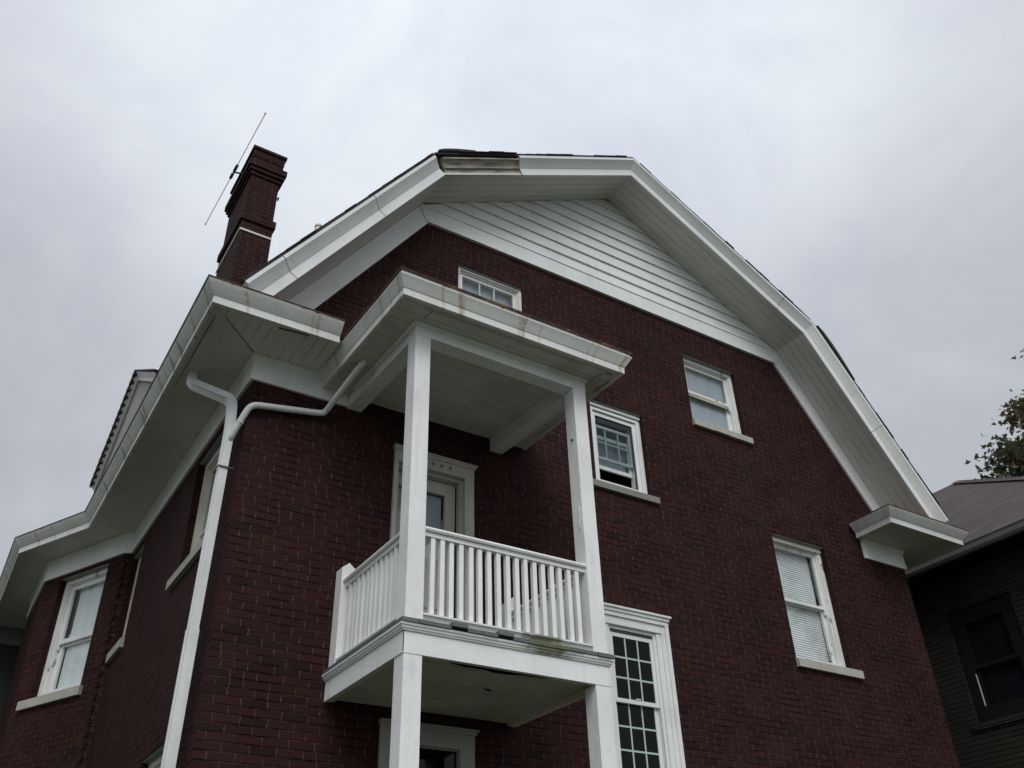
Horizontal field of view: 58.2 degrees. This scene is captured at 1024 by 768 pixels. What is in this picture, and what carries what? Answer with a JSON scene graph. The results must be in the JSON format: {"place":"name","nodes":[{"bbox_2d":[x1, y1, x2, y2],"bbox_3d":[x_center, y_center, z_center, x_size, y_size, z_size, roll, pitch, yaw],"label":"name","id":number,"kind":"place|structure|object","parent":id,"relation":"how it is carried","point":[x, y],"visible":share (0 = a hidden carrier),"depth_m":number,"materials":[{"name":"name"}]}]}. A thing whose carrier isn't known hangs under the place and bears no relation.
{"place":"outdoors","nodes":[
{"label":"outdoors","id":0,"kind":"place"},
{"bbox_2d":[0,0,1023,636],"label":"sky","id":1,"kind":"structure","parent":0,"point":[865,157],"materials":[{"name":"grey"}]},
{"bbox_2d":[905,476,1023,767],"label":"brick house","id":2,"kind":"structure","parent":0,"point":[968,598],"depth_m":13.39,"materials":[{"name":"paint"}]},
{"bbox_2d":[947,592,1023,731],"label":"window","id":3,"kind":"structure","parent":2,"relation":"in","point":[988,636],"depth_m":13.17,"materials":[{"name":"black glass"}]},
{"label":"lawn","id":4,"kind":"structure","parent":0,"visible":0},
{"bbox_2d":[0,144,969,767],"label":"brick house","id":5,"kind":"structure","parent":4,"relation":"on","point":[454,458],"depth_m":9.67,"materials":[{"name":"red brick"}]},
{"bbox_2d":[16,563,108,711],"bbox_3d":[-5.495,3.159,11.504,1.175,1.670,0.260,-21,-38,25],"label":"window","id":6,"kind":"structure","parent":5,"relation":"in","point":[77,645],"depth_m":11.61,"materials":[{"name":"white paint"}]},
{"bbox_2d":[105,543,144,663],"bbox_3d":[-4.483,2.605,10.986,0.289,1.318,0.680,18,-39,-27],"label":"window","id":7,"kind":"structure","parent":5,"relation":"in","point":[118,646],"depth_m":10.99,"materials":[{"name":"white glass"}]},
{"bbox_2d":[142,744,164,767],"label":"window","id":8,"kind":"structure","parent":5,"relation":"in","point":[154,760],"depth_m":7.81,"materials":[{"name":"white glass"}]},
{"bbox_2d":[165,430,223,590],"bbox_3d":[-2.931,1.190,8.967,0.289,1.330,1.305,18,-39,-27],"label":"window","id":9,"kind":"structure","parent":5,"relation":"in","point":[210,460],"depth_m":9.23,"materials":[{"name":"white glass"}]},
{"bbox_2d":[205,113,265,224],"bbox_3d":[-3.878,-2.958,13.052,0.199,0.337,2.767,18,-39,-27],"label":"antenna","id":10,"kind":"object","parent":5,"relation":"attached to","point":[234,171],"visible":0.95,"depth_m":12.96,"materials":[{"name":"metal"}]},
{"bbox_2d":[377,718,479,767],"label":"door","id":11,"kind":"structure","parent":5,"relation":"in","point":[440,746],"depth_m":7.70,"materials":[{"name":"grey paint"}]},
{"bbox_2d":[390,443,477,621],"bbox_3d":[-0.766,1.702,8.610,0.928,2.280,0.237,18,-39,-27],"label":"door","id":12,"kind":"structure","parent":5,"relation":"in","point":[450,479],"depth_m":9.06,"materials":[{"name":"paint"}]},
{"bbox_2d":[458,264,521,310],"bbox_3d":[-0.284,-0.801,10.798,0.897,1.085,0.153,18,-39,-27],"label":"window","id":13,"kind":"structure","parent":5,"relation":"in","point":[471,276],"depth_m":11.07,"materials":[{"name":"white paint"}]},
{"bbox_2d":[589,399,660,504],"bbox_3d":[1.219,0.813,10.823,0.968,1.202,0.264,18,-39,-27],"label":"window","id":14,"kind":"structure","parent":5,"relation":"in","point":[610,458],"depth_m":10.93,"materials":[{"name":"white metal"}]},
{"bbox_2d":[603,602,685,767],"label":"window","id":15,"kind":"structure","parent":5,"relation":"in","point":[647,727],"depth_m":9.18,"materials":[{"name":"white paint"}]},
{"bbox_2d":[682,354,753,444],"bbox_3d":[2.685,0.231,12.337,1.023,1.153,0.241,18,-39,-27],"label":"window","id":16,"kind":"structure","parent":5,"relation":"in","point":[710,389],"depth_m":12.46,"materials":[{"name":"white paint"}]},
{"bbox_2d":[771,533,864,679],"bbox_3d":[3.672,2.741,11.339,1.097,1.690,0.255,18,-39,-27],"label":"window","id":17,"kind":"structure","parent":5,"relation":"in","point":[837,666],"depth_m":11.44,"materials":[{"name":"white paint"}]},
{"bbox_2d":[965,348,1023,478],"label":"maple tree","id":18,"kind":"object","parent":4,"relation":"on","point":[1012,452],"visible":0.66,"depth_m":24.59,"materials":[{"name":"green plant"}]}
]}

